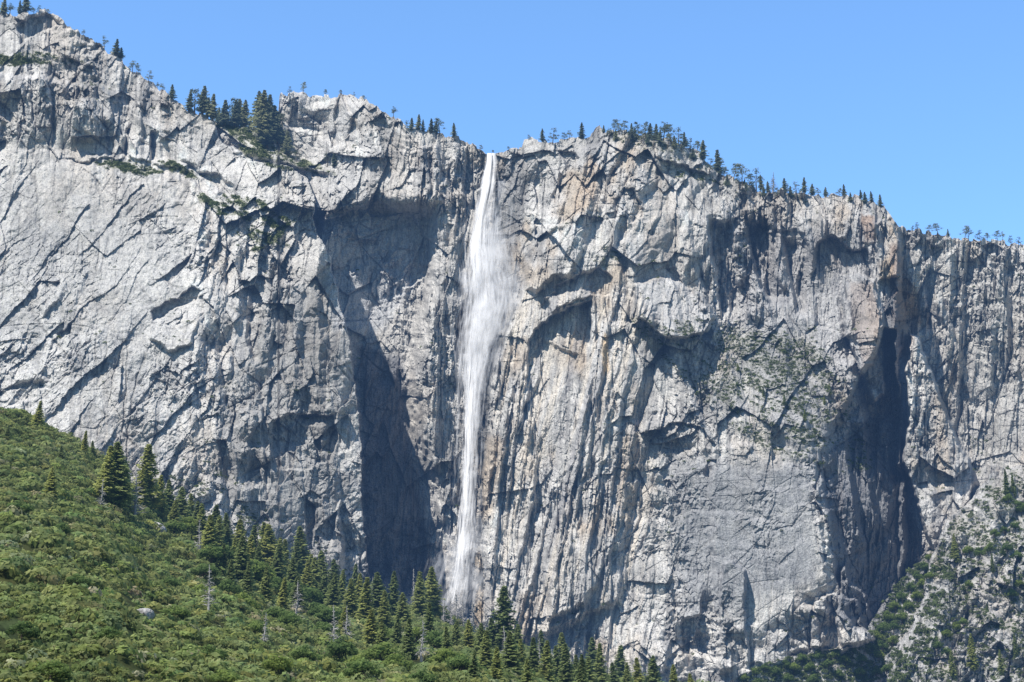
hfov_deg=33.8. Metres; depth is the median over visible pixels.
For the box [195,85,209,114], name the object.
rim conifer
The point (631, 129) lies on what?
rim conifer
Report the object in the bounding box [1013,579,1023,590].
broadleaf tree
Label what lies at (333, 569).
conifer tree
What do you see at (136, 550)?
broadleaf tree
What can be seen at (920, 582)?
broadleaf tree
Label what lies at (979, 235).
rim pine
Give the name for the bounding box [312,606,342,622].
broadleaf tree
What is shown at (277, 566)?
conifer tree
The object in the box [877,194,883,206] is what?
rim conifer
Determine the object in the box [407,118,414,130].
rim conifer
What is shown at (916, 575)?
broadleaf tree
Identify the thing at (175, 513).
conifer tree
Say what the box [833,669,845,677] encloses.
broadleaf tree
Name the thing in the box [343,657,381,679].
shrub
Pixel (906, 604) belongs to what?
broadleaf tree
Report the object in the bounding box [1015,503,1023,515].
broadleaf tree
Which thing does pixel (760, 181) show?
rim conifer
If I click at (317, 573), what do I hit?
conifer tree
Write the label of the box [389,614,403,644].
conifer tree
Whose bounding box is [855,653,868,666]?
broadleaf tree
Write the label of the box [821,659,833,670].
broadleaf tree
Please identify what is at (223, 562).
conifer tree
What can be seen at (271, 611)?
broadleaf tree
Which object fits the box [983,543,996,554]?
broadleaf tree
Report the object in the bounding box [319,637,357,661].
shrub
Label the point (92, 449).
conifer tree
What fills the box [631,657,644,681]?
conifer tree
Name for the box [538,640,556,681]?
conifer tree
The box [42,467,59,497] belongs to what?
conifer tree
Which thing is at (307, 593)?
broadleaf tree
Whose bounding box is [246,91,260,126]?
rim conifer
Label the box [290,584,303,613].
dead tree
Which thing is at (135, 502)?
dead tree
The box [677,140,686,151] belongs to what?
rim pine
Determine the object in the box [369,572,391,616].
conifer tree
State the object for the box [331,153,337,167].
rim conifer
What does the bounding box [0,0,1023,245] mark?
sky
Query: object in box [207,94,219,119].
rim conifer
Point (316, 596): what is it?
broadleaf tree
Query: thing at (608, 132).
rim pine
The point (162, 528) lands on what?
boulder
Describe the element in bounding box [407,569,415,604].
dead tree
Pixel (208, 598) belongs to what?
dead tree
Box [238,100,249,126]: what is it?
rim conifer
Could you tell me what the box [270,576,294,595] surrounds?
broadleaf tree
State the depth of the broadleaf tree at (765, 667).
1909.87 m
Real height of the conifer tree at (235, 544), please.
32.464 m
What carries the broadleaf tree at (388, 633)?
on the hillside
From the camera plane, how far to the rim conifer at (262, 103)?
2445.63 m
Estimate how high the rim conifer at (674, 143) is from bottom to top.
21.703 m
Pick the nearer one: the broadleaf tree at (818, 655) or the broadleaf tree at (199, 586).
the broadleaf tree at (199, 586)
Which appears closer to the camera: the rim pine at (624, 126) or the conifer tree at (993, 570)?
the conifer tree at (993, 570)
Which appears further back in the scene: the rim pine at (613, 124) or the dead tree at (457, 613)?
the rim pine at (613, 124)
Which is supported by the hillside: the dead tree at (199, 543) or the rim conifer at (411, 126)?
the dead tree at (199, 543)
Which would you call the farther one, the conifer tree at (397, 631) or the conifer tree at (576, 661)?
the conifer tree at (576, 661)
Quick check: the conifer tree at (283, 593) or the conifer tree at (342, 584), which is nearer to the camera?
the conifer tree at (283, 593)
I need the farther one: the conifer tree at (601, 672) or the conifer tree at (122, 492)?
the conifer tree at (601, 672)
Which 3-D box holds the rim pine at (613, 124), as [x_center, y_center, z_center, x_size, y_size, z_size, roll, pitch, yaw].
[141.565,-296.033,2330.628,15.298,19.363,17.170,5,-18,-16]
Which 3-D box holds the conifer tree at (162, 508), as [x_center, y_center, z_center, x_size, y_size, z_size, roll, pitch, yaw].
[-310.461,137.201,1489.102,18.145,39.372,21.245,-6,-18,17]
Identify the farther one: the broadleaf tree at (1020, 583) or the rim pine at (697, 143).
the rim pine at (697, 143)
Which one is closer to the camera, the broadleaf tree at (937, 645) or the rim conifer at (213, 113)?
the broadleaf tree at (937, 645)
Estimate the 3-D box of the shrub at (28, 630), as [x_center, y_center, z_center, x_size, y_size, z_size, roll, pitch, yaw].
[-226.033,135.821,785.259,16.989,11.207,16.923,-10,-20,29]
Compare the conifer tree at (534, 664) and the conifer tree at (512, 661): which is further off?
the conifer tree at (534, 664)
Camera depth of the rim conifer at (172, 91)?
2326.12 m
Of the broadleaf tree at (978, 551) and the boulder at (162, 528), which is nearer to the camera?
the boulder at (162, 528)
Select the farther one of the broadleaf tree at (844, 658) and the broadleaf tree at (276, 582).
the broadleaf tree at (844, 658)
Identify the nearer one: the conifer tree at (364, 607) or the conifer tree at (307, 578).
the conifer tree at (364, 607)
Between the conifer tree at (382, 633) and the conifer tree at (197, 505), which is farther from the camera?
the conifer tree at (197, 505)
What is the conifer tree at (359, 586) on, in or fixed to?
on the hillside
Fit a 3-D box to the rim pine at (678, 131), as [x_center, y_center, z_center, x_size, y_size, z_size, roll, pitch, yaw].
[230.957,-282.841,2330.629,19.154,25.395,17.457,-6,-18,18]
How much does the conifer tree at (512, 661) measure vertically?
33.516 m
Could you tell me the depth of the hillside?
892.27 m
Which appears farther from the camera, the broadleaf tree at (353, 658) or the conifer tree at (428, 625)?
the conifer tree at (428, 625)
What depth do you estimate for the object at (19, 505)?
1044.80 m
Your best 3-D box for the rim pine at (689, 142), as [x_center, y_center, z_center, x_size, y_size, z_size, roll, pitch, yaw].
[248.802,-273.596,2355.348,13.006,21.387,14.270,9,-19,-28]
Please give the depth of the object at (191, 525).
1451.69 m
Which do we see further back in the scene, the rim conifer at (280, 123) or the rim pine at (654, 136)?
the rim conifer at (280, 123)
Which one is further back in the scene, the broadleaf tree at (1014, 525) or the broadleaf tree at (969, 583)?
the broadleaf tree at (1014, 525)
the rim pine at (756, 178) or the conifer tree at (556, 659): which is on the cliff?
the rim pine at (756, 178)
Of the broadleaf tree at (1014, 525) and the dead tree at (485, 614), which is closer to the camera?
the dead tree at (485, 614)
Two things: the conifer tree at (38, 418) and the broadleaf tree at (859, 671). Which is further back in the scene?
the broadleaf tree at (859, 671)
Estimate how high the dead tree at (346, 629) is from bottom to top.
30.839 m
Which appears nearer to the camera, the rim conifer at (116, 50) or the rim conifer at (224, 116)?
the rim conifer at (116, 50)
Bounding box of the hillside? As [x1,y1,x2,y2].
[0,414,516,681]
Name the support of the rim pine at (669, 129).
on the cliff
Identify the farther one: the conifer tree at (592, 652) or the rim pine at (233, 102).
the rim pine at (233, 102)
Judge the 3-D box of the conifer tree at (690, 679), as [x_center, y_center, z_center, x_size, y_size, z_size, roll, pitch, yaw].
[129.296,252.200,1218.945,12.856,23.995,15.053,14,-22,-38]
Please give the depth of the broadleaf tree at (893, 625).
1983.64 m
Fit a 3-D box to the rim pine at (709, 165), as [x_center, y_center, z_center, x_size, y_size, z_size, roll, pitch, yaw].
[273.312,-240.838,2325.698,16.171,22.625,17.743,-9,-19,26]
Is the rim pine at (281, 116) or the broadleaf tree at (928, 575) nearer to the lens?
the broadleaf tree at (928, 575)
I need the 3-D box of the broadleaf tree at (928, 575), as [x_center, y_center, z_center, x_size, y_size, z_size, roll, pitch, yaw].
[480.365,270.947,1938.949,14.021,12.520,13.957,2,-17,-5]
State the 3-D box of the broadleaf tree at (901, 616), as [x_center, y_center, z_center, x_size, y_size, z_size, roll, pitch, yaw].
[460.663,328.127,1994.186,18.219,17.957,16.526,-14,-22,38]
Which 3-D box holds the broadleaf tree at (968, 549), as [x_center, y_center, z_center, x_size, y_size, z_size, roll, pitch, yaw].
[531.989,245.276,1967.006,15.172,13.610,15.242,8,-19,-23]
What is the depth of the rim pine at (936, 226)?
2356.39 m
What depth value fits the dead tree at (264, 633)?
982.15 m
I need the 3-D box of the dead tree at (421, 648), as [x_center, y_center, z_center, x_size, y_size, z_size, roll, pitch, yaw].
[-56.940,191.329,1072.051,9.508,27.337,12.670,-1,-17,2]
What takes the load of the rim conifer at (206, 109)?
on the cliff
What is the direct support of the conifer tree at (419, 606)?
on the hillside
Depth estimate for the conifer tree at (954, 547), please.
1969.18 m
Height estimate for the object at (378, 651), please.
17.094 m
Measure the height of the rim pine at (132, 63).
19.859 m
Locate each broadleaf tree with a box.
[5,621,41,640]
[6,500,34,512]
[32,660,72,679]
[54,522,72,534]
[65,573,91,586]
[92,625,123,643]
[123,543,140,554]
[160,575,181,587]
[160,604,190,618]
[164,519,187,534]
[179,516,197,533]
[190,563,220,577]
[190,583,208,592]
[196,543,226,564]
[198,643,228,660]
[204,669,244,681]
[217,578,243,595]
[219,544,238,563]
[235,592,260,608]
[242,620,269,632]
[251,559,275,577]
[252,573,278,584]
[260,606,284,618]
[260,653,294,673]
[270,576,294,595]
[276,610,305,625]
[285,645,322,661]
[287,582,311,598]
[303,585,323,602]
[303,602,327,621]
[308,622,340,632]
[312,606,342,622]
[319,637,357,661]
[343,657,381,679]
[344,655,365,663]
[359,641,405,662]
[376,627,401,639]
[380,653,417,671]
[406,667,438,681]
[411,627,428,641]
[416,630,450,647]
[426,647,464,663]
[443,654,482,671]
[739,673,749,680]
[749,665,761,678]
[752,677,763,681]
[758,663,771,671]
[769,665,781,676]
[778,659,790,669]
[781,673,793,681]
[786,662,801,670]
[796,654,807,665]
[803,663,816,671]
[807,674,819,681]
[813,651,824,658]
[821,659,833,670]
[829,650,840,659]
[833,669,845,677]
[839,654,851,666]
[847,647,859,654]
[854,666,865,678]
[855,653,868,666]
[867,642,876,653]
[870,666,881,676]
[872,650,885,658]
[873,631,883,643]
[875,622,891,631]
[876,640,888,650]
[880,663,891,674]
[882,611,894,620]
[887,620,899,634]
[887,635,899,646]
[888,600,901,613]
[895,612,907,623]
[896,591,908,603]
[902,600,915,612]
[904,582,916,593]
[910,590,923,601]
[913,571,923,581]
[916,578,924,589]
[919,561,928,570]
[923,572,935,578]
[932,641,943,651]
[941,628,953,640]
[941,646,952,658]
[952,621,961,631]
[957,618,968,624]
[962,545,973,556]
[963,580,973,588]
[973,547,986,559]
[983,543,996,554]
[989,529,1000,537]
[999,526,1009,535]
[1000,542,1014,556]
[1002,493,1012,502]
[1004,588,1018,599]
[1009,498,1022,505]
[1009,521,1019,532]
[1009,550,1023,562]
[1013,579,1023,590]
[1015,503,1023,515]
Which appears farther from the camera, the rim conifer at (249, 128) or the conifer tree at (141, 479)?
the rim conifer at (249, 128)
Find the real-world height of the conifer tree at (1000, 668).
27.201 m
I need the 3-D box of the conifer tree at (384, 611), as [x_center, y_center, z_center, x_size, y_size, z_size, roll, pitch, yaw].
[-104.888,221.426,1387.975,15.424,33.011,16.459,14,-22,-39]
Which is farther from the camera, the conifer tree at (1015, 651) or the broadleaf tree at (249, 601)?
the conifer tree at (1015, 651)
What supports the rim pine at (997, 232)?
on the cliff
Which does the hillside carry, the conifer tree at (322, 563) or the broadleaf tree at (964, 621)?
the conifer tree at (322, 563)
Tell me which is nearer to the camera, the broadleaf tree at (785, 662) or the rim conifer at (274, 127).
the broadleaf tree at (785, 662)
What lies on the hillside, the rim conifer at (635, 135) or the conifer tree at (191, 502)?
the conifer tree at (191, 502)
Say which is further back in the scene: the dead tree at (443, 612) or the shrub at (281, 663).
the dead tree at (443, 612)
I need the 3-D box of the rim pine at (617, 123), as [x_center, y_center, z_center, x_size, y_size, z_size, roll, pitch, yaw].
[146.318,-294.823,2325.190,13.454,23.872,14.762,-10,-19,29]
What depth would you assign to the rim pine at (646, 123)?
2329.23 m
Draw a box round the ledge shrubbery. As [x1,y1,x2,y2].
[0,33,1023,681]
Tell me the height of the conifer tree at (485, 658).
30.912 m
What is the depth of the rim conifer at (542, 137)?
2327.87 m
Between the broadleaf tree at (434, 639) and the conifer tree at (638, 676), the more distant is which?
the conifer tree at (638, 676)
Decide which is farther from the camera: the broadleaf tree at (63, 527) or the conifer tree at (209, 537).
the conifer tree at (209, 537)
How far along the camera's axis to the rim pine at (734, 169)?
2343.89 m
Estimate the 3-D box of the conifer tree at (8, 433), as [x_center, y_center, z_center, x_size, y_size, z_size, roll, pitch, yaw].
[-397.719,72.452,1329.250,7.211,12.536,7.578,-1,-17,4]
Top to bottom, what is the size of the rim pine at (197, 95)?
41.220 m
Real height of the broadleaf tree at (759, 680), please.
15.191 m
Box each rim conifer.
[0,0,8,14]
[17,0,22,13]
[21,0,31,11]
[109,39,120,55]
[118,47,125,58]
[168,84,177,98]
[183,90,193,112]
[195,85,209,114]
[203,97,210,118]
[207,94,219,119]
[214,100,230,126]
[228,98,241,122]
[229,100,240,126]
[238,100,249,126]
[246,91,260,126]
[247,117,254,131]
[248,90,270,130]
[252,107,274,142]
[259,116,275,148]
[266,94,277,124]
[270,105,286,144]
[273,111,285,143]
[280,131,294,154]
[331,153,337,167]
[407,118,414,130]
[413,114,421,130]
[421,119,425,130]
[427,118,434,132]
[434,121,439,132]
[450,123,456,136]
[539,128,545,141]
[577,122,586,138]
[613,130,619,141]
[629,123,633,136]
[631,128,638,139]
[645,123,652,138]
[645,133,650,145]
[653,124,658,134]
[655,130,664,146]
[671,136,678,149]
[682,132,689,145]
[689,148,697,159]
[698,140,709,159]
[711,150,728,176]
[724,175,730,185]
[758,175,763,189]
[761,186,767,196]
[765,181,770,191]
[780,178,786,193]
[789,186,793,197]
[800,177,807,192]
[808,184,816,195]
[823,187,828,196]
[841,184,846,196]
[847,192,852,201]
[861,192,867,203]
[869,191,873,201]
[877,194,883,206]
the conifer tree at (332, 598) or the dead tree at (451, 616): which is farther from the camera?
the dead tree at (451, 616)
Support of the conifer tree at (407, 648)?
on the hillside
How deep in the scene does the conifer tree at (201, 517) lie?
1452.12 m
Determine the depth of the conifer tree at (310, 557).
1638.47 m
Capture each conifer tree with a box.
[3,425,11,439]
[31,401,45,425]
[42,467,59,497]
[58,445,66,459]
[80,431,88,453]
[89,441,96,459]
[92,445,120,501]
[94,441,138,507]
[123,469,134,512]
[131,444,164,508]
[134,467,149,506]
[153,475,169,516]
[164,479,179,518]
[167,499,181,522]
[175,487,192,518]
[186,493,194,516]
[188,501,199,532]
[191,503,206,542]
[198,515,220,558]
[212,504,224,538]
[214,515,228,546]
[217,544,228,577]
[222,512,234,540]
[222,525,232,547]
[225,559,237,584]
[228,536,238,566]
[231,518,248,550]
[233,535,255,583]
[241,561,255,595]
[246,535,256,560]
[248,525,262,556]
[254,547,265,564]
[257,567,276,604]
[258,522,266,550]
[259,524,288,573]
[270,543,286,578]
[276,537,288,574]
[277,578,290,609]
[283,539,292,573]
[286,558,301,584]
[287,541,303,578]
[287,576,309,612]
[289,526,310,579]
[300,560,317,589]
[302,554,313,579]
[311,557,322,591]
[317,550,330,583]
[318,574,329,604]
[323,573,343,608]
[327,559,347,592]
[338,569,347,602]
[338,607,355,636]
[342,578,359,618]
[352,564,358,595]
[354,573,363,602]
[354,577,376,619]
[361,609,379,645]
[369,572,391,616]
[374,620,390,644]
[375,590,393,627]
[387,571,399,614]
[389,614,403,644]
[393,592,415,621]
[398,618,416,659]
[409,571,428,616]
[423,602,437,635]
[424,566,447,617]
[441,626,453,650]
[450,620,463,647]
[462,619,475,649]
[467,650,482,679]
[471,623,484,653]
[477,630,493,669]
[486,617,501,650]
[488,647,504,679]
[491,585,524,650]
[500,631,525,678]
[513,624,527,658]
[516,639,526,666]
[519,658,534,681]
[526,637,542,675]
[535,630,544,658]
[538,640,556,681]
[551,645,560,677]
[557,632,573,667]
[557,643,575,681]
[571,654,579,680]
[574,654,588,681]
[576,658,599,681]
[584,637,604,671]
[592,643,609,681]
[605,662,619,681]
[610,645,632,676]
[620,663,633,681]
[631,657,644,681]
[644,655,660,681]
[669,664,678,681]
[687,673,693,681]
[947,651,957,677]
[950,534,959,562]
[966,633,979,671]
[990,553,995,572]
[997,649,1004,673]
[1002,469,1011,494]
[1010,474,1017,497]
[1011,633,1019,657]
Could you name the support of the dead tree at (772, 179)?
on the cliff
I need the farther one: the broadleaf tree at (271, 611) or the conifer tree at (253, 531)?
the conifer tree at (253, 531)
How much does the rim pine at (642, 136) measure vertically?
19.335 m
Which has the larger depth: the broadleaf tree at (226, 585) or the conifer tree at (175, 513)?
the conifer tree at (175, 513)
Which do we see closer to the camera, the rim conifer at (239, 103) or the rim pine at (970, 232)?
the rim pine at (970, 232)
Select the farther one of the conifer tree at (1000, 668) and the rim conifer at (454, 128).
the rim conifer at (454, 128)
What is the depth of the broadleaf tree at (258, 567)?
1342.12 m
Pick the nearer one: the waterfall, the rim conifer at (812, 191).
the waterfall
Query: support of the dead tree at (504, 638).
on the hillside
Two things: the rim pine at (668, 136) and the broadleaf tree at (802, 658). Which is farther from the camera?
the rim pine at (668, 136)
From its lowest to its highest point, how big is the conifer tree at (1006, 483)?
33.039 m
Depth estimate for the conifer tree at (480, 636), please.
1223.84 m
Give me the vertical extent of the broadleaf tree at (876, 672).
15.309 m
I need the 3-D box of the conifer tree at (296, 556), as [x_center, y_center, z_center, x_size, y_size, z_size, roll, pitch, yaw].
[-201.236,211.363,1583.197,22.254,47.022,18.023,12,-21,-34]
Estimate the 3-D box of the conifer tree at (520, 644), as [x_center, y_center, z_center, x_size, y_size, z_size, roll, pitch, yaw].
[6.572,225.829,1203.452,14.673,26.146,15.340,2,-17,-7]
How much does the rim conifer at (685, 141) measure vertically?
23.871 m
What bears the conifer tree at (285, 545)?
on the hillside
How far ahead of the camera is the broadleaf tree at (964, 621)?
1879.18 m
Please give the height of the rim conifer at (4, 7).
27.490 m
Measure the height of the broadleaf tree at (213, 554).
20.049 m
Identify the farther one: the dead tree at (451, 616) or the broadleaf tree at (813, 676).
the broadleaf tree at (813, 676)
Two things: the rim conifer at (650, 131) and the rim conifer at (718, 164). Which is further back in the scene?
the rim conifer at (718, 164)
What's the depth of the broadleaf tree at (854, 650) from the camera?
1941.69 m
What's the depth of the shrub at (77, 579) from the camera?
908.76 m
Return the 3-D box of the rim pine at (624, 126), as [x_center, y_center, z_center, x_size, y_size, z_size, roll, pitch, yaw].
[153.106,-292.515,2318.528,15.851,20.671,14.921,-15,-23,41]
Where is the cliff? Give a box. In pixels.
[0,8,1023,681]
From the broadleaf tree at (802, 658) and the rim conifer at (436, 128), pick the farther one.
the rim conifer at (436, 128)
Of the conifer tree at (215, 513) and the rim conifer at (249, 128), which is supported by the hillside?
the conifer tree at (215, 513)
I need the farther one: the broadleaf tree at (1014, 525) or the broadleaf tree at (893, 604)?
the broadleaf tree at (893, 604)
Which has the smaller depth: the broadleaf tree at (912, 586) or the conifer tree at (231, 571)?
the conifer tree at (231, 571)
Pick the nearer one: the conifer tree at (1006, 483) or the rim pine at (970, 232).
the conifer tree at (1006, 483)
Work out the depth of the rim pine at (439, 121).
2340.17 m
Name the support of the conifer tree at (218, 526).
on the hillside
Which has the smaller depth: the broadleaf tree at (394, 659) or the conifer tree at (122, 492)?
the broadleaf tree at (394, 659)
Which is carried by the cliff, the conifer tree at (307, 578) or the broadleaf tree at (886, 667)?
the broadleaf tree at (886, 667)
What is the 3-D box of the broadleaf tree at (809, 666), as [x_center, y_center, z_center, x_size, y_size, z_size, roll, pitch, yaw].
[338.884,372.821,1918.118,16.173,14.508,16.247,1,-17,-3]
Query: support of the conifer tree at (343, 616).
on the hillside
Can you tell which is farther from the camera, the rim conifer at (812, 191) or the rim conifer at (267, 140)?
the rim conifer at (267, 140)
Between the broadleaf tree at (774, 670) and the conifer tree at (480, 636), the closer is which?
the conifer tree at (480, 636)
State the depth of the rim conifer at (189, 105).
2318.83 m
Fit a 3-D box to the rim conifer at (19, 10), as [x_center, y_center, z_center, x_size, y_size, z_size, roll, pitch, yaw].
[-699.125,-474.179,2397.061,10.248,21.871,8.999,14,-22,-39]
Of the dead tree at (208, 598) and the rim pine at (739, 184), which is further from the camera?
the rim pine at (739, 184)
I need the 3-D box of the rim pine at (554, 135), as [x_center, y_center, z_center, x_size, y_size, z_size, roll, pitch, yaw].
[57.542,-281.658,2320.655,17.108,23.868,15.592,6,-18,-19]
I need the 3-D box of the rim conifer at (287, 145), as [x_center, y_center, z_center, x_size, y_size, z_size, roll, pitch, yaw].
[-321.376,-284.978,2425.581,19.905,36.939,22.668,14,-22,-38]
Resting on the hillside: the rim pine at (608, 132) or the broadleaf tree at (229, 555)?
the broadleaf tree at (229, 555)
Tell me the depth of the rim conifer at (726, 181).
2338.09 m
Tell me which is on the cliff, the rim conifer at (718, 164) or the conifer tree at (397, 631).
the rim conifer at (718, 164)
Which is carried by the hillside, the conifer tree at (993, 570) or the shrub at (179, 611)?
the shrub at (179, 611)
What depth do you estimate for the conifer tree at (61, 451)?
1348.35 m
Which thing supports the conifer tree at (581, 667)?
on the hillside
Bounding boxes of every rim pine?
[128,60,137,73]
[144,70,153,82]
[190,88,203,113]
[227,97,240,122]
[277,113,285,126]
[324,153,330,166]
[433,118,444,134]
[547,128,558,143]
[605,129,612,139]
[610,119,619,130]
[614,119,621,134]
[618,120,628,133]
[633,122,644,132]
[637,132,644,143]
[640,121,649,138]
[650,134,657,146]
[658,121,671,140]
[662,124,677,142]
[664,133,673,147]
[675,128,684,144]
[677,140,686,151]
[687,137,694,151]
[694,141,700,153]
[704,158,716,173]
[729,163,740,179]
[733,163,749,185]
[734,175,741,188]
[745,173,754,185]
[748,168,764,190]
[932,223,942,235]
[965,228,973,239]
[974,230,983,242]
[992,230,1000,239]
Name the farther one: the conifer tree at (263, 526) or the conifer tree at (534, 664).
the conifer tree at (263, 526)
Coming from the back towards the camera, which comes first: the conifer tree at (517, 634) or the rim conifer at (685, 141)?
the rim conifer at (685, 141)
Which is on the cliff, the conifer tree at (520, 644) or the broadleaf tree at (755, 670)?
the broadleaf tree at (755, 670)
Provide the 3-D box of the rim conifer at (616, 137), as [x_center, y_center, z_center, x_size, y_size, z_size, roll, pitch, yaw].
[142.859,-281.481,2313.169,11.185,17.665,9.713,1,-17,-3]
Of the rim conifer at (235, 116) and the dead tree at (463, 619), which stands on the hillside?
the dead tree at (463, 619)
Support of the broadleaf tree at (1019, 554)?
on the cliff
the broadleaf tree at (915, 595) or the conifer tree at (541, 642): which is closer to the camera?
the conifer tree at (541, 642)
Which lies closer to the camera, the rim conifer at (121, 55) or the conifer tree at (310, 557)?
the conifer tree at (310, 557)
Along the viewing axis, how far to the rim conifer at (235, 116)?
2475.95 m
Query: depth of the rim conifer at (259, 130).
2428.80 m
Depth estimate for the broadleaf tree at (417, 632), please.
1226.18 m
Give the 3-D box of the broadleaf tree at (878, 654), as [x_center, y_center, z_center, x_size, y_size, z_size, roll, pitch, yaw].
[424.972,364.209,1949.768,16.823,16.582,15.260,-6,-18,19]
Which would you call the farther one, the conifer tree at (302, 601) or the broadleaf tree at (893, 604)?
the broadleaf tree at (893, 604)
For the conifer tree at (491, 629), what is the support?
on the hillside
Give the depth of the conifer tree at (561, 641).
1575.79 m
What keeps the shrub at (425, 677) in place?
on the hillside
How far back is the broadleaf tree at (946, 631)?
1869.31 m
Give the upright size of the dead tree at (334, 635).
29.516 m
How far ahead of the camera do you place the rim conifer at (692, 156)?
2327.07 m
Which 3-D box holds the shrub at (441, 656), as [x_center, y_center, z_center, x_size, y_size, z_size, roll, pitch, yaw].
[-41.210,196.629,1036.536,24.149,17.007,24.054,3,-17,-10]
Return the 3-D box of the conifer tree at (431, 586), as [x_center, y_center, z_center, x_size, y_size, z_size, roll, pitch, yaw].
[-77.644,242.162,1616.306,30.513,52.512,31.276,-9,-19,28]
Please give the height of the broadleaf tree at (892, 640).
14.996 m
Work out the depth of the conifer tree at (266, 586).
1238.21 m
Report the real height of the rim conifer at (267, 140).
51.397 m
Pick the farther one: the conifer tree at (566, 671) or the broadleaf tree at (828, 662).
the broadleaf tree at (828, 662)
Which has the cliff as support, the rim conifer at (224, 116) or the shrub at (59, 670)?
the rim conifer at (224, 116)
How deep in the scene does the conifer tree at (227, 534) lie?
1474.63 m
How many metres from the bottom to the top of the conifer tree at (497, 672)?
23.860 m
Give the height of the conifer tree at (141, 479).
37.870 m
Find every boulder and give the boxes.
[137,608,154,618]
[156,522,166,532]
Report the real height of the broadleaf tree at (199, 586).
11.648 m
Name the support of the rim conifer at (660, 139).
on the cliff
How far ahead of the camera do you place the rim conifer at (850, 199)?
2335.75 m
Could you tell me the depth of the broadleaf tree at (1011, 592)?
1903.14 m
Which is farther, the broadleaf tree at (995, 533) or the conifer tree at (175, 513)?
the broadleaf tree at (995, 533)
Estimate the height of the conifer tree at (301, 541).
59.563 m
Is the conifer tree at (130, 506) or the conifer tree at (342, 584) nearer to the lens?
the conifer tree at (130, 506)
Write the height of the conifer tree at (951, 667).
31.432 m
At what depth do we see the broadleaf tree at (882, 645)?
1959.91 m
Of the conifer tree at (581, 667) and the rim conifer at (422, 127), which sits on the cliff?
the rim conifer at (422, 127)
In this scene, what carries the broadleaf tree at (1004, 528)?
on the cliff
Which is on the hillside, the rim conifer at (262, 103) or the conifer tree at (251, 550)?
the conifer tree at (251, 550)
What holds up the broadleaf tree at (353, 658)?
on the hillside
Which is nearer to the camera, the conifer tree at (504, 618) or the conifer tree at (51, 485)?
the conifer tree at (51, 485)
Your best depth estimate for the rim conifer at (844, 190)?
2357.88 m
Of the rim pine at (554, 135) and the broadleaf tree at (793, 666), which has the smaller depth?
the broadleaf tree at (793, 666)
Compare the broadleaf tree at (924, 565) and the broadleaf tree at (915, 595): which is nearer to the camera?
the broadleaf tree at (915, 595)
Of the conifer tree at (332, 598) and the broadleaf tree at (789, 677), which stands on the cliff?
the broadleaf tree at (789, 677)
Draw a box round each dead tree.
[97,479,107,507]
[128,466,145,514]
[193,521,202,549]
[201,565,217,609]
[261,614,269,641]
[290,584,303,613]
[326,605,340,641]
[342,606,354,638]
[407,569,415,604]
[415,622,429,661]
[440,599,447,621]
[448,601,453,624]
[453,590,459,618]
[459,596,465,626]
[469,605,477,632]
[483,609,488,629]
[500,626,506,652]
[769,172,777,193]
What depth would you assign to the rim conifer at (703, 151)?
2343.11 m
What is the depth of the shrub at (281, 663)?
840.84 m
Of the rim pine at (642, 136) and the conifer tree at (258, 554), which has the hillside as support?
the conifer tree at (258, 554)
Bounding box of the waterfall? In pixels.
[450,153,495,600]
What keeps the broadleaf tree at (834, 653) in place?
on the cliff
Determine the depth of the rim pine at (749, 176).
2371.97 m
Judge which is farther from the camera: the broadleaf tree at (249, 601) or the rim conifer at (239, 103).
the rim conifer at (239, 103)
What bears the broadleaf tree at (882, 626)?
on the cliff
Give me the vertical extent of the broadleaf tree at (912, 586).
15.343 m
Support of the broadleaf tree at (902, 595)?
on the cliff
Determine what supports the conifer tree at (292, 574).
on the hillside
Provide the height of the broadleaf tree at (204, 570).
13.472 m
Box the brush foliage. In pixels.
[0,407,708,681]
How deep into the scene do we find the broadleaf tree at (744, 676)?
1908.34 m
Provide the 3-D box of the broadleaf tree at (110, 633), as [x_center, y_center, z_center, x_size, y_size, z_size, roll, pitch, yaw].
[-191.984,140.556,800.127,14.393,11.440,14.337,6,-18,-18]
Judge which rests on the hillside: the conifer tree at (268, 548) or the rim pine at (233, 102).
the conifer tree at (268, 548)
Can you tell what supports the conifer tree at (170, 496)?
on the hillside
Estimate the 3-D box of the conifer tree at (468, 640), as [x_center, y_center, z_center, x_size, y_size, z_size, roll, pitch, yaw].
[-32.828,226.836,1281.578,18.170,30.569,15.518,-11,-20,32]
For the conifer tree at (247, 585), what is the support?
on the hillside
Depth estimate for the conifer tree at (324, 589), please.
1469.69 m
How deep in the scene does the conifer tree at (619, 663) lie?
1645.18 m
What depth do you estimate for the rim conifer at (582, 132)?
2326.18 m
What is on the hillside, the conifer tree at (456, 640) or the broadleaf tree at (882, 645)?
the conifer tree at (456, 640)
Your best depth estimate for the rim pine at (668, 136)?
2316.20 m
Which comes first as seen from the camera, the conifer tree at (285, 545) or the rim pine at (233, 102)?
the conifer tree at (285, 545)
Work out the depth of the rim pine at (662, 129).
2329.10 m
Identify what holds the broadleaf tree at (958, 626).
on the cliff
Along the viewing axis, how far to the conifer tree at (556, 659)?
1295.85 m

